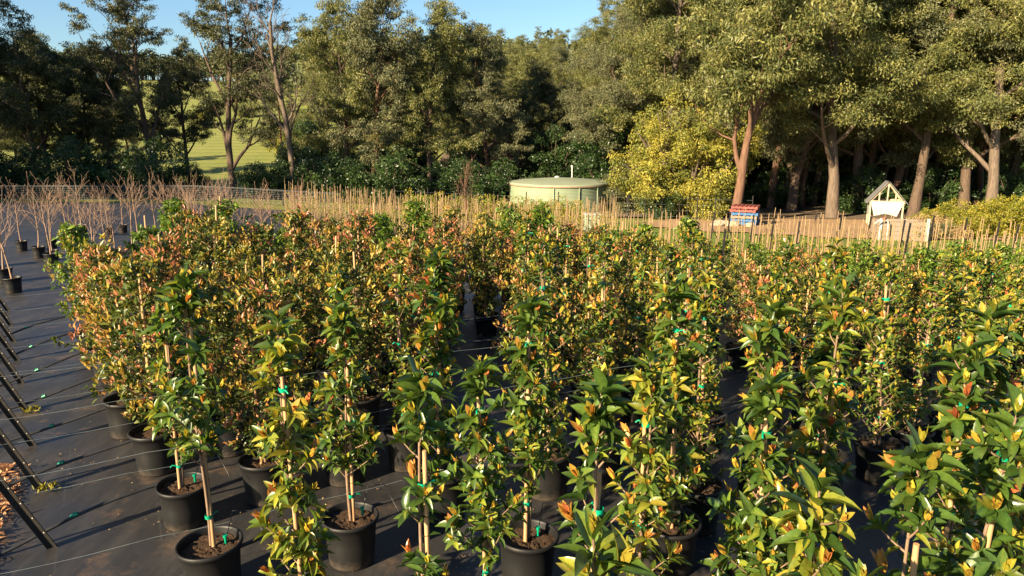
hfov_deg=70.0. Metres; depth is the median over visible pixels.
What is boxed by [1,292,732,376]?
trellis wire
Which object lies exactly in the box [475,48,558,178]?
gum tree
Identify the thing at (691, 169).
wattle tree
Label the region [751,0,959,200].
gum tree
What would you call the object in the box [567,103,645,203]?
understorey tree
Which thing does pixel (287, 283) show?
potted bush
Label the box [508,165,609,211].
water tank
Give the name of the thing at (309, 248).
potted bush
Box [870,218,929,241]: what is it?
raised garden bed
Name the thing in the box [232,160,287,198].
dark shrub
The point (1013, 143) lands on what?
gum tree
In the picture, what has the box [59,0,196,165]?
gum tree
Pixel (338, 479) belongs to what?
potted sapling
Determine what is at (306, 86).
gum tree
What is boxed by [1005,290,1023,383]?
potted sapling
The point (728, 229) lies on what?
trellis post
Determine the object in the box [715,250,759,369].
potted bush
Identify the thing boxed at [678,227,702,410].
potted sapling
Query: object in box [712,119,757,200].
understorey tree
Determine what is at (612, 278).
potted bush
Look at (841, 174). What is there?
understorey tree
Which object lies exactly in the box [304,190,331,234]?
bare potted tree
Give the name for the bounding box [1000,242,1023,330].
potted bush
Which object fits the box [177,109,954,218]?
forest floor
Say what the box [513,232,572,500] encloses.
potted sapling
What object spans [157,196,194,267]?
potted bush
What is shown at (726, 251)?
potted bush
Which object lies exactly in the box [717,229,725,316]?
trellis post
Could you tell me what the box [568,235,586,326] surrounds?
potted bush
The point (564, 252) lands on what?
potted sapling
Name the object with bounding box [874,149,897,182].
understorey tree
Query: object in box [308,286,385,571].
potted sapling
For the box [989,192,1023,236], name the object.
garden shrub
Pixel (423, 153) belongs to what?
understorey tree
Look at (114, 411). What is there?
potted bush
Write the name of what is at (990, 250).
potted bush
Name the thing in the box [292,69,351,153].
gum tree
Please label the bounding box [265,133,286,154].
paddock shrub
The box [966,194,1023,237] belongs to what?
garden shrub
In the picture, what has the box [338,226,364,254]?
potted bush
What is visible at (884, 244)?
staked whip
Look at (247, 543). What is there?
irrigation hose
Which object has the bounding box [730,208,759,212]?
pallet
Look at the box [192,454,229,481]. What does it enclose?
drip line
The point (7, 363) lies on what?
row post
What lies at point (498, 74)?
gum tree
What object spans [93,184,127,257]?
bare potted tree
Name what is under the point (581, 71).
gum tree
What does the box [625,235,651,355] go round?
potted sapling
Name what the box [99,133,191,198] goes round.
dark shrub
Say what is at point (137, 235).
potted bush
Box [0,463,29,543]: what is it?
wood chips
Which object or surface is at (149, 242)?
potted bush
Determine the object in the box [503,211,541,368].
potted sapling
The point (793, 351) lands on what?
potted bush
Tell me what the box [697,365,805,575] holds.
potted sapling
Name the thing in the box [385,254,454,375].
potted bush
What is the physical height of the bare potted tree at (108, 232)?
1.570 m
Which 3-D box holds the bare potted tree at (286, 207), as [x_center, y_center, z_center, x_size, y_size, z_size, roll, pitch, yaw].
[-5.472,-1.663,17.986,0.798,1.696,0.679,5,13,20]
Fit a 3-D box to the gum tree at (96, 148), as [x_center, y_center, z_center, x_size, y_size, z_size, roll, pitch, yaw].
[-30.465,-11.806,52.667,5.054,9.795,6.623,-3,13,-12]
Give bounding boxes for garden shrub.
[906,207,944,219]
[923,197,976,225]
[943,209,996,237]
[948,201,1011,234]
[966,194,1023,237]
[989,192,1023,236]
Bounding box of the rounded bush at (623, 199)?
[596,157,644,213]
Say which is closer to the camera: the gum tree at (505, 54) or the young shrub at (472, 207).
the young shrub at (472, 207)
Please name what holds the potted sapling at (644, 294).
on the weed mat
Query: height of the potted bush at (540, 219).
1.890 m
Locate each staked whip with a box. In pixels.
[315,194,323,238]
[392,200,397,235]
[397,206,401,236]
[567,198,571,223]
[576,196,580,230]
[668,219,670,243]
[672,217,678,267]
[728,224,737,282]
[731,214,739,268]
[736,218,745,280]
[801,219,810,257]
[802,226,813,261]
[810,225,819,264]
[820,216,826,251]
[880,224,889,263]
[899,229,908,256]
[902,218,912,257]
[932,222,939,248]
[939,219,947,257]
[945,232,956,292]
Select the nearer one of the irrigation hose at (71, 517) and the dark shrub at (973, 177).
the irrigation hose at (71, 517)
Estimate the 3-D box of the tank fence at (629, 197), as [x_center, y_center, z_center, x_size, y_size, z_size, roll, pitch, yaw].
[3.041,-4.342,37.686,18.081,1.835,1.526,1,13,3]
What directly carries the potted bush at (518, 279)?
on the weed mat
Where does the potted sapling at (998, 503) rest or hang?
on the weed mat
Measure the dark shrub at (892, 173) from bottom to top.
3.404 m
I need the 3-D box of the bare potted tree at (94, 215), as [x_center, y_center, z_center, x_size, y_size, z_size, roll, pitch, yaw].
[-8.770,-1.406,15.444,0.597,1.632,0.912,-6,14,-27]
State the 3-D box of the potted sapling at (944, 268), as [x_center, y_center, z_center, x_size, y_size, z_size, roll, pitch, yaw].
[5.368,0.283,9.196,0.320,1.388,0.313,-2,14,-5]
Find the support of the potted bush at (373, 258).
on the weed mat
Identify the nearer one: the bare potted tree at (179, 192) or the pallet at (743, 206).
the bare potted tree at (179, 192)
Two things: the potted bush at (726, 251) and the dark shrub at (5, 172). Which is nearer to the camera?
the potted bush at (726, 251)
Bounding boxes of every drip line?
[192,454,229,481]
[223,510,266,543]
[360,484,398,515]
[536,503,572,535]
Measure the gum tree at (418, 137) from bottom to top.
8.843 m
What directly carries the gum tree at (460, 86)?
on the forest floor
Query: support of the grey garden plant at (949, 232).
on the dirt yard at (705, 223)
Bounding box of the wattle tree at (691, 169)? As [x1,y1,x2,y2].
[605,86,768,220]
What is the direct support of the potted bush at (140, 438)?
on the weed mat
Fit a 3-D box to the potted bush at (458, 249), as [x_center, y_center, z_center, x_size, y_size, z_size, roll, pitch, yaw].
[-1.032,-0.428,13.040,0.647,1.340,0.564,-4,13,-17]
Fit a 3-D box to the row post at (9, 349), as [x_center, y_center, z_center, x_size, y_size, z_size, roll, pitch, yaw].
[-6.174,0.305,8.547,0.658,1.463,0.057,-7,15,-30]
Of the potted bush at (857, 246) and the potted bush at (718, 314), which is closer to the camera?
the potted bush at (718, 314)
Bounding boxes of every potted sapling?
[140,286,215,531]
[153,263,243,575]
[246,303,341,575]
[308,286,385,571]
[309,262,367,486]
[376,236,426,472]
[385,354,457,575]
[406,244,476,523]
[435,355,534,575]
[486,290,576,575]
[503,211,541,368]
[504,217,532,341]
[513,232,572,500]
[513,234,563,435]
[550,227,577,368]
[551,362,636,575]
[553,504,656,575]
[561,231,598,390]
[574,232,627,486]
[603,347,692,575]
[614,252,654,422]
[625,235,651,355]
[636,241,685,468]
[640,272,710,575]
[673,244,695,332]
[675,260,731,535]
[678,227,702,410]
[683,230,705,373]
[685,249,732,454]
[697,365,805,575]
[715,293,804,575]
[738,270,796,508]
[742,237,801,436]
[764,454,862,575]
[766,252,783,360]
[766,270,878,572]
[777,273,865,549]
[791,252,841,428]
[793,237,862,496]
[849,558,885,575]
[852,251,918,485]
[854,419,976,575]
[860,260,886,374]
[866,265,914,409]
[883,267,952,448]
[896,336,1003,575]
[919,381,1023,575]
[921,298,1023,575]
[927,262,985,452]
[931,257,952,363]
[940,243,987,391]
[942,240,972,360]
[962,243,1003,388]
[980,267,1023,432]
[986,379,1023,574]
[1001,291,1023,417]
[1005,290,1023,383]
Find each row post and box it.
[0,296,10,310]
[0,306,12,325]
[0,318,15,341]
[0,332,19,360]
[0,349,24,383]
[0,370,28,411]
[0,396,36,445]
[0,428,44,490]
[0,475,57,548]
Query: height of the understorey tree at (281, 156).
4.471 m
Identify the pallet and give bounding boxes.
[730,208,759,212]
[730,218,758,222]
[731,204,759,209]
[731,214,759,218]
[732,211,759,215]
[737,220,759,225]
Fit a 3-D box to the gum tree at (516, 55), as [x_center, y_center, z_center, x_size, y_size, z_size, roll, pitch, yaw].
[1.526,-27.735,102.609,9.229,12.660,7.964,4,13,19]
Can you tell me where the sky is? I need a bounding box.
[0,0,624,80]
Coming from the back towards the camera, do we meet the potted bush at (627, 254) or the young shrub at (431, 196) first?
the young shrub at (431, 196)
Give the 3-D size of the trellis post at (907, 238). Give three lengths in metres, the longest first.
1.600 x 0.030 x 0.030 m
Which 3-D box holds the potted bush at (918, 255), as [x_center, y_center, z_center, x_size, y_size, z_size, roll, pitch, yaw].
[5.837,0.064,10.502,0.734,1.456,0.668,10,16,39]
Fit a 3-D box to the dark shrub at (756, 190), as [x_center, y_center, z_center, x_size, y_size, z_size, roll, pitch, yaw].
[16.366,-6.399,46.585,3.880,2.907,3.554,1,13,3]
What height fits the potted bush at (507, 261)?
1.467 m
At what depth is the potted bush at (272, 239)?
10.62 m
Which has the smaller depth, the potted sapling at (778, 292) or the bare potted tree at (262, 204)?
the potted sapling at (778, 292)
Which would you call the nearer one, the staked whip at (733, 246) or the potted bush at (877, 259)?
the potted bush at (877, 259)
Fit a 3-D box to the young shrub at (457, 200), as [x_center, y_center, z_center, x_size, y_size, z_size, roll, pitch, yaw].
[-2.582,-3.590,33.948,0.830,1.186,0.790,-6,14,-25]
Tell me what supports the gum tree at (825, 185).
on the forest floor
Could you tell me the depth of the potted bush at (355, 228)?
9.32 m
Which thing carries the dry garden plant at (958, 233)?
on the lawn at (664, 229)
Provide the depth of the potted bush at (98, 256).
7.12 m
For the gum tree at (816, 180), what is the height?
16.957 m
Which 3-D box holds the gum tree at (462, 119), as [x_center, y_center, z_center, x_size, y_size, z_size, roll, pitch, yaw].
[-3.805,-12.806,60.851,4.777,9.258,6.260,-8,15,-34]
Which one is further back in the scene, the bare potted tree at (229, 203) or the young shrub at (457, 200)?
the young shrub at (457, 200)
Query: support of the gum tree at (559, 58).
on the forest floor
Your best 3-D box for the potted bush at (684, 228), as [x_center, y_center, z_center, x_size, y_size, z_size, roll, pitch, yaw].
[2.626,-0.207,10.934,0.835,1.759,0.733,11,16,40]
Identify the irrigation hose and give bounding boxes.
[0,296,377,361]
[0,310,391,385]
[0,318,471,411]
[0,334,515,444]
[0,376,627,555]
[4,315,71,337]
[8,352,565,485]
[179,404,745,575]
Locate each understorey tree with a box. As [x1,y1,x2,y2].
[275,132,307,177]
[285,117,337,180]
[324,141,359,170]
[341,127,391,173]
[384,133,426,185]
[412,138,445,181]
[434,141,478,178]
[447,130,494,159]
[475,146,516,181]
[509,145,532,179]
[514,136,548,177]
[522,123,593,178]
[546,131,586,176]
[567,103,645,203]
[593,128,635,153]
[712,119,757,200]
[740,148,783,199]
[762,154,852,191]
[838,140,883,196]
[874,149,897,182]
[892,148,951,187]
[949,143,1021,198]
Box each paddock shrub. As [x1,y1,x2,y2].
[231,101,261,116]
[250,125,284,146]
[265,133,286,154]
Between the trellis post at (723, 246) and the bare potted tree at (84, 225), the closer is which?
the trellis post at (723, 246)
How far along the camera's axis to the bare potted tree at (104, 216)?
14.25 m
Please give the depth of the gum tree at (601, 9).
102.64 m
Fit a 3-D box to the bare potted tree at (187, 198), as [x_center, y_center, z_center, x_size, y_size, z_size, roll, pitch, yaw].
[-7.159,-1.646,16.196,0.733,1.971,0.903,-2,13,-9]
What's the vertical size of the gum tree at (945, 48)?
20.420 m
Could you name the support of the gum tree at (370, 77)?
on the ground at (210, 154)
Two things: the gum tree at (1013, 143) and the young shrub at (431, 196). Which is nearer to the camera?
the young shrub at (431, 196)
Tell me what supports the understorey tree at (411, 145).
on the ground at (210, 154)
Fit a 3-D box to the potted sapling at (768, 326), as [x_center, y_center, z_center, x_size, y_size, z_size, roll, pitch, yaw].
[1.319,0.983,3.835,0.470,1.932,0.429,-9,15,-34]
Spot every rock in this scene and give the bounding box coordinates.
[710,222,723,225]
[714,219,728,225]
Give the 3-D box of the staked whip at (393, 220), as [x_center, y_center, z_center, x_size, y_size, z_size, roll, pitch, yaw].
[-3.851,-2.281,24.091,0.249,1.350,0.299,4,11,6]
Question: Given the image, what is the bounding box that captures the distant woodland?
[7,23,585,95]
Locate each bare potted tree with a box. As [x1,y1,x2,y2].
[0,184,21,283]
[0,202,21,293]
[2,182,33,250]
[10,171,52,258]
[18,173,60,265]
[26,183,66,252]
[31,180,69,247]
[46,167,70,233]
[51,160,87,234]
[53,186,89,259]
[58,181,88,255]
[72,183,110,245]
[81,184,108,255]
[83,189,127,242]
[87,177,113,234]
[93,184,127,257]
[107,172,136,232]
[109,170,152,254]
[112,172,148,240]
[133,168,163,236]
[150,170,178,229]
[150,182,175,232]
[164,174,187,208]
[166,175,191,236]
[167,170,202,207]
[171,174,207,248]
[178,182,208,239]
[183,175,218,258]
[193,183,215,213]
[195,173,227,202]
[201,170,234,205]
[211,177,243,232]
[212,175,240,242]
[232,187,268,227]
[242,181,273,220]
[247,179,274,221]
[247,182,269,227]
[255,177,290,227]
[271,195,299,225]
[284,176,310,208]
[285,180,308,212]
[303,197,329,234]
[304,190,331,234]
[326,189,357,220]
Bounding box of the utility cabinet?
[584,212,601,232]
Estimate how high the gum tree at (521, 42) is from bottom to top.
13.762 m
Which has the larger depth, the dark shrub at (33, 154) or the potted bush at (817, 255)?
the dark shrub at (33, 154)
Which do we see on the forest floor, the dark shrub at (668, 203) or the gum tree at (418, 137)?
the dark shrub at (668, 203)
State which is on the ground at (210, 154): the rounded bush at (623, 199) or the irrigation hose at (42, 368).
the rounded bush at (623, 199)
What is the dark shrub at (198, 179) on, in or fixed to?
on the ground at (210, 154)
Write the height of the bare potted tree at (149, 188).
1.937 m
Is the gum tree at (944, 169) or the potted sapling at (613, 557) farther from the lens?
the gum tree at (944, 169)
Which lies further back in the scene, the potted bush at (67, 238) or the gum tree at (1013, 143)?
the gum tree at (1013, 143)
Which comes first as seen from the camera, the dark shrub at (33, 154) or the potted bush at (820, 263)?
the potted bush at (820, 263)
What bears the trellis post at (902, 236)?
on the weed mat
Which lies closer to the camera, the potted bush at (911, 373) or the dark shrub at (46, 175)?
the potted bush at (911, 373)
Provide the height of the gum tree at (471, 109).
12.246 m
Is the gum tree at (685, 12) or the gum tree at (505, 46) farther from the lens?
the gum tree at (505, 46)
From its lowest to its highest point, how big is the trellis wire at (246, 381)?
0.091 m
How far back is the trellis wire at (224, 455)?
5.12 m
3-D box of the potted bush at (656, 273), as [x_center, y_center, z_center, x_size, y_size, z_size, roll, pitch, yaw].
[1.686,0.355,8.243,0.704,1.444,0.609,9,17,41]
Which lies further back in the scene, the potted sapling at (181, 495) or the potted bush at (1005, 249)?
the potted bush at (1005, 249)
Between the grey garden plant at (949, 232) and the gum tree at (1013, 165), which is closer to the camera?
the grey garden plant at (949, 232)
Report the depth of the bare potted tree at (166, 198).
19.42 m
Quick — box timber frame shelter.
[864,180,906,224]
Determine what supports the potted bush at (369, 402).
on the weed mat
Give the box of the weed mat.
[0,202,1023,575]
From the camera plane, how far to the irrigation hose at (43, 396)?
7.36 m
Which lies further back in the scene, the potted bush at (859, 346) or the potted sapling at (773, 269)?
the potted bush at (859, 346)
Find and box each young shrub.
[397,188,414,214]
[401,190,413,211]
[414,195,432,211]
[422,195,434,217]
[432,192,445,216]
[448,197,460,218]
[460,196,471,219]
[468,198,477,220]
[471,197,488,216]
[480,193,495,219]
[486,195,500,221]
[509,201,521,222]
[517,197,529,222]
[551,200,564,219]
[560,199,571,224]
[568,200,577,224]
[569,200,586,223]
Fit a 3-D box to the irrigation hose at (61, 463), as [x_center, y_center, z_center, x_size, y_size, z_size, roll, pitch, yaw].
[-1.769,1.139,6.746,5.398,0.327,0.107,-7,14,-28]
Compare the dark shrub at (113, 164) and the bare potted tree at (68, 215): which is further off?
the dark shrub at (113, 164)
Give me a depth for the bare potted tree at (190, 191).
20.84 m
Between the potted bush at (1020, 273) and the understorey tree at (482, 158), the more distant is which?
the understorey tree at (482, 158)
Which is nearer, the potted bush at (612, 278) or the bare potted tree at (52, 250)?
the potted bush at (612, 278)
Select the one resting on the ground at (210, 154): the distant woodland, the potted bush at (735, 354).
the distant woodland
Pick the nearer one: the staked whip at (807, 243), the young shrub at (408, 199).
the staked whip at (807, 243)
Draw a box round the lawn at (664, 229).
[347,214,1023,287]
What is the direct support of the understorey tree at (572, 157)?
on the ground at (210, 154)
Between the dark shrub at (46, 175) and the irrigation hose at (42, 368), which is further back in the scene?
the dark shrub at (46, 175)
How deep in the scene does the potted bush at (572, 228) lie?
13.00 m
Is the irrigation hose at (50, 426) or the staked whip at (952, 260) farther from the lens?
the staked whip at (952, 260)
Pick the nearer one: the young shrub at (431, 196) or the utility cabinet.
the utility cabinet
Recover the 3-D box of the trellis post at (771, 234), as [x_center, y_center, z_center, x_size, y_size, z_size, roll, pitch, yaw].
[5.842,-0.801,16.603,0.030,1.600,0.030,4,14,3]
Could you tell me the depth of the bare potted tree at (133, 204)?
18.50 m
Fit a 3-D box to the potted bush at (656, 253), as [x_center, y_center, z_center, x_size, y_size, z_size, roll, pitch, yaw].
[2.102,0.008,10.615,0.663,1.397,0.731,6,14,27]
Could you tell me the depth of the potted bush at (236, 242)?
9.49 m
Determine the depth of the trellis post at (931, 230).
19.10 m
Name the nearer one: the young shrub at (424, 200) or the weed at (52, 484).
the weed at (52, 484)
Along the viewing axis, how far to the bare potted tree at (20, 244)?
16.48 m
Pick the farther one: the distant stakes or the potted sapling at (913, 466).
the distant stakes
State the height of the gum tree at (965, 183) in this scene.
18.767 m
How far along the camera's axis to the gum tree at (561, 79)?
67.80 m
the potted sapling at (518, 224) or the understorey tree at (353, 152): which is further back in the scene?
the understorey tree at (353, 152)
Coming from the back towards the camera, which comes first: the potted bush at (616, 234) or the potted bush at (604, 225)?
the potted bush at (604, 225)
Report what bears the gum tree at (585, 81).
on the forest floor
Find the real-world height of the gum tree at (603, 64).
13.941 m
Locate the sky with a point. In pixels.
(519, 17)
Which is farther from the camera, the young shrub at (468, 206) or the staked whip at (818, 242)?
the young shrub at (468, 206)
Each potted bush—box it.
[42,221,102,357]
[51,253,160,439]
[66,233,136,374]
[67,247,209,476]
[68,246,139,396]
[116,215,180,345]
[131,231,189,395]
[132,227,196,357]
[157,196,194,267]
[167,205,224,337]
[170,260,241,411]
[176,277,267,457]
[179,205,243,363]
[184,278,311,506]
[194,196,252,309]
[215,227,265,331]
[218,239,278,378]
[232,216,293,331]
[232,254,308,409]
[234,267,332,438]
[247,204,331,379]
[253,220,281,267]
[265,224,312,315]
[292,225,323,307]
[299,236,369,397]
[299,238,333,352]
[309,252,364,329]
[310,252,396,429]
[314,213,360,295]
[333,208,387,345]
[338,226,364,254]
[343,242,411,393]
[349,203,395,321]
[361,212,402,311]
[373,235,414,365]
[377,236,460,417]
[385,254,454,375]
[393,198,439,258]
[401,204,439,246]
[401,224,429,292]
[402,237,425,334]
[407,242,463,344]
[423,216,469,321]
[431,232,472,311]
[432,205,471,311]
[448,228,470,287]
[459,218,509,320]
[461,224,508,336]
[464,210,499,296]
[485,202,530,308]
[485,259,561,393]
[491,230,541,333]
[496,227,513,280]
[497,229,533,310]
[526,210,564,264]
[527,202,562,278]
[531,228,580,337]
[535,225,571,317]
[551,269,633,430]
[556,222,584,303]
[560,236,607,339]
[562,234,585,306]
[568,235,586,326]
[585,220,615,247]
[587,223,612,264]
[588,257,632,348]
[592,256,648,376]
[607,221,633,314]
[609,230,652,332]
[625,222,659,315]
[631,257,684,381]
[644,242,676,327]
[646,237,668,306]
[669,215,717,315]
[669,244,683,279]
[692,237,720,301]
[693,260,736,347]
[713,238,735,314]
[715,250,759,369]
[725,262,801,387]
[726,257,764,345]
[728,249,757,324]
[737,236,767,283]
[755,244,783,286]
[782,263,821,390]
[788,247,812,305]
[788,253,814,335]
[789,265,818,357]
[806,250,826,311]
[809,257,871,369]
[816,256,827,283]
[839,271,901,420]
[845,237,884,314]
[850,269,883,349]
[858,253,888,312]
[871,268,895,342]
[877,260,925,368]
[893,242,944,341]
[893,269,958,400]
[908,242,930,271]
[920,248,952,335]
[943,238,987,330]
[951,259,1001,336]
[979,242,1016,328]
[981,242,1010,304]
[996,264,1023,352]
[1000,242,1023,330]
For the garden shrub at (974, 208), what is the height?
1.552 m
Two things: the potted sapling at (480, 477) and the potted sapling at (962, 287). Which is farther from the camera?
the potted sapling at (962, 287)
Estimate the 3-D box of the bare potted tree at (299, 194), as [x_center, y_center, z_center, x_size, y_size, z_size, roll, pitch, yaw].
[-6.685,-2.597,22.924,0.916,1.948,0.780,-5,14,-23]
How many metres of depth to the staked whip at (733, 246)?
16.39 m
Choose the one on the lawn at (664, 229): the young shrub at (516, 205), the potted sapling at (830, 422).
the young shrub at (516, 205)
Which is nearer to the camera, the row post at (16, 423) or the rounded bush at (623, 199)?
the row post at (16, 423)
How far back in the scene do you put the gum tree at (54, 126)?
50.67 m
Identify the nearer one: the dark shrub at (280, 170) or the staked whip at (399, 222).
the staked whip at (399, 222)
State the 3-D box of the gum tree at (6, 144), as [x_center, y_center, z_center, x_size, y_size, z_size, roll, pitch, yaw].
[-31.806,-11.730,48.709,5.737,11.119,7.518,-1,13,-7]
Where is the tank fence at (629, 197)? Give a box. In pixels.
[394,186,753,219]
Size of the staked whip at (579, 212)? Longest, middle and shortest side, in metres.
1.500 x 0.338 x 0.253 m
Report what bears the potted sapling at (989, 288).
on the weed mat
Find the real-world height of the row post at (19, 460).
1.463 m
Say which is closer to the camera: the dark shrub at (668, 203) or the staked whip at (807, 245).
the staked whip at (807, 245)
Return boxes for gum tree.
[0,0,95,166]
[0,14,34,124]
[0,28,92,170]
[0,75,23,148]
[1,72,39,167]
[25,89,89,173]
[47,55,121,162]
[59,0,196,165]
[59,44,140,163]
[107,83,149,169]
[136,46,225,165]
[174,0,304,193]
[226,0,325,196]
[254,69,300,152]
[284,0,396,169]
[292,22,348,124]
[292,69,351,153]
[297,0,428,178]
[350,62,394,159]
[360,0,483,195]
[391,84,438,177]
[417,37,465,157]
[435,78,497,161]
[440,19,534,177]
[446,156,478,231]
[452,65,496,140]
[454,27,506,146]
[464,45,505,120]
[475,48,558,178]
[479,95,523,180]
[484,79,525,162]
[491,33,510,60]
[492,48,523,140]
[497,46,536,159]
[503,41,522,78]
[503,47,540,77]
[504,34,548,79]
[517,57,589,157]
[526,48,573,148]
[529,26,562,56]
[536,28,571,85]
[543,52,564,84]
[544,9,633,134]
[546,44,583,86]
[555,0,680,192]
[563,61,588,129]
[565,71,610,152]
[566,23,590,84]
[567,1,644,116]
[583,0,620,47]
[588,0,761,164]
[588,11,624,51]
[598,0,639,54]
[615,0,755,138]
[646,0,776,154]
[664,0,885,220]
[672,0,771,199]
[686,0,851,208]
[698,3,770,194]
[711,0,951,217]
[720,0,868,207]
[739,0,952,211]
[750,31,847,206]
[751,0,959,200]
[775,80,892,205]
[820,123,900,195]
[823,0,1023,216]
[824,0,954,196]
[841,141,880,193]
[842,12,994,198]
[844,0,1014,198]
[846,16,979,207]
[885,50,1015,187]
[894,3,1023,208]
[906,0,1023,202]
[940,118,989,188]
[954,16,1023,204]
[955,123,1023,181]
[964,29,1023,132]
[974,14,1023,185]
[987,126,1023,168]
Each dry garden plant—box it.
[908,214,940,226]
[922,211,956,228]
[928,226,941,238]
[952,224,972,238]
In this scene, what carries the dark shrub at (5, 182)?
on the ground at (210, 154)
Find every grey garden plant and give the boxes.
[925,219,947,236]
[934,220,960,237]
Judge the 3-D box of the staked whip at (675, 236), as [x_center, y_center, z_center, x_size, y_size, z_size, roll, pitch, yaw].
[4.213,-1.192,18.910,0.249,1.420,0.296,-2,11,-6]
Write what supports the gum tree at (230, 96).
on the forest floor
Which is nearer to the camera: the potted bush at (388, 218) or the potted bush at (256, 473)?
the potted bush at (256, 473)
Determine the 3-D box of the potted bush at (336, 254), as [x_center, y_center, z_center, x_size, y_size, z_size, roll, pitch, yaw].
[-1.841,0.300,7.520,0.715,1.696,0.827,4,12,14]
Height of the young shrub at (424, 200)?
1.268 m
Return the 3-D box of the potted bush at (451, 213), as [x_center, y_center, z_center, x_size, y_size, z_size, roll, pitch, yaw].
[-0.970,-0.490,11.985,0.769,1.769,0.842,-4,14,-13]
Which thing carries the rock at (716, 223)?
on the dirt yard at (705, 223)
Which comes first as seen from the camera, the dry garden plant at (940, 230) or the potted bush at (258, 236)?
the potted bush at (258, 236)
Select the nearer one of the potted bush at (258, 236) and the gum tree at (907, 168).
the potted bush at (258, 236)
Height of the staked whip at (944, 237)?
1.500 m
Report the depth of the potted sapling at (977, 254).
7.74 m
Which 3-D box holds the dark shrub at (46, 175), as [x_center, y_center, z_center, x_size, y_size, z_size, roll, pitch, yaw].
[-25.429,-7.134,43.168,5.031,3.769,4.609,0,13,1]
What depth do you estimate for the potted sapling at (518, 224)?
9.34 m
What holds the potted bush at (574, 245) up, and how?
on the weed mat
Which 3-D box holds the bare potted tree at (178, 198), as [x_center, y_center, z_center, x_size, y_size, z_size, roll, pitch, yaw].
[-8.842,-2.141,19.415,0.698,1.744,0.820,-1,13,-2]
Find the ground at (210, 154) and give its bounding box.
[0,77,697,250]
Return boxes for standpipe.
[875,217,888,239]
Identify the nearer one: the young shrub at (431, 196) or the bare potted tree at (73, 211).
the bare potted tree at (73, 211)
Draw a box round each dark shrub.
[0,140,78,197]
[0,151,39,197]
[0,170,11,189]
[28,135,126,197]
[73,144,154,197]
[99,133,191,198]
[171,162,213,196]
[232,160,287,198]
[249,158,307,197]
[283,146,353,201]
[325,156,386,202]
[341,144,435,205]
[420,158,474,202]
[434,156,509,205]
[474,157,535,203]
[634,177,685,218]
[743,165,802,208]
[783,156,849,205]
[839,163,908,214]
[880,163,940,204]
[891,159,980,214]
[938,167,987,203]
[980,161,1023,211]
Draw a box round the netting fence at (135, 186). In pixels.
[0,184,341,206]
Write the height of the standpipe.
0.897 m
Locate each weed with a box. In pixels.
[20,404,40,412]
[32,479,60,493]
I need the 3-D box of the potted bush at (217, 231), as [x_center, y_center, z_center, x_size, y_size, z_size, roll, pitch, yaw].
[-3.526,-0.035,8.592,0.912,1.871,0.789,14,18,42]
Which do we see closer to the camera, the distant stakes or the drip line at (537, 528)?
the drip line at (537, 528)
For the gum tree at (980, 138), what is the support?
on the forest floor
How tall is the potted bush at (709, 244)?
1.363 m
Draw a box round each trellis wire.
[0,334,813,480]
[0,361,734,498]
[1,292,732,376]
[2,390,803,573]
[3,313,733,419]
[3,335,723,444]
[10,322,654,403]
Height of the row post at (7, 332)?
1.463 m
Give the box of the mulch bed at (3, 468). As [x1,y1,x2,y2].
[0,463,14,506]
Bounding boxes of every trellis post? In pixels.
[710,212,716,246]
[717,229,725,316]
[725,212,738,255]
[750,215,754,240]
[768,218,774,260]
[796,221,801,252]
[837,216,842,245]
[863,217,871,265]
[899,220,907,254]
[903,223,911,257]
[928,215,934,245]
[956,218,967,271]
[994,222,1000,246]
[1012,225,1019,252]
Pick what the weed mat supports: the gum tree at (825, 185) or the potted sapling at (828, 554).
the potted sapling at (828, 554)
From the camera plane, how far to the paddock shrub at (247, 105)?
125.78 m
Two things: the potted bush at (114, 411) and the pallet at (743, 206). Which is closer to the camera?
the potted bush at (114, 411)
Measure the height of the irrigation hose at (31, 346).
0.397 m
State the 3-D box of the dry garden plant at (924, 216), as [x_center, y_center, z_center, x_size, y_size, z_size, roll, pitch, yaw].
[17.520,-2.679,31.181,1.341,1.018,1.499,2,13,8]
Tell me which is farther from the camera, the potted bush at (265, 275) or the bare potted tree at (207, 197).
the bare potted tree at (207, 197)
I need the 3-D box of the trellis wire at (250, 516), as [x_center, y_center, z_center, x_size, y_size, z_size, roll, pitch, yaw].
[0.057,1.230,5.381,6.500,0.069,0.003,-7,14,-28]
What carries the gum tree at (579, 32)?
on the forest floor
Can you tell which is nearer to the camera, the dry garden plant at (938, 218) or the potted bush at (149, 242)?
the potted bush at (149, 242)
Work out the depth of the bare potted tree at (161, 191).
20.68 m
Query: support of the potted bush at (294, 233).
on the weed mat
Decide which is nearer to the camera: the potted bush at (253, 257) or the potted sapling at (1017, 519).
the potted sapling at (1017, 519)
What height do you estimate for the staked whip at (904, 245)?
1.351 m
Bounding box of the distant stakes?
[284,179,1023,267]
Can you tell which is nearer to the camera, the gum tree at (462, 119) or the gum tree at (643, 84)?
the gum tree at (643, 84)
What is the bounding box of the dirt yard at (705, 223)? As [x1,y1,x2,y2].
[635,218,1023,239]
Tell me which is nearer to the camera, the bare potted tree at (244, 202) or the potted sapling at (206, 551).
the potted sapling at (206, 551)
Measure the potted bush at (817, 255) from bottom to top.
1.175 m
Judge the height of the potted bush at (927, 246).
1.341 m
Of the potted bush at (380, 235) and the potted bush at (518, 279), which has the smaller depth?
the potted bush at (518, 279)
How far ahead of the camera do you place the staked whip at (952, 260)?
14.96 m
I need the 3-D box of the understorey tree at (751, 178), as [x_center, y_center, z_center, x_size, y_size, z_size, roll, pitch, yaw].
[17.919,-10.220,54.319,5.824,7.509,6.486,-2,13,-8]
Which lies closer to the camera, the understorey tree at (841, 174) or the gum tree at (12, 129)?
the understorey tree at (841, 174)

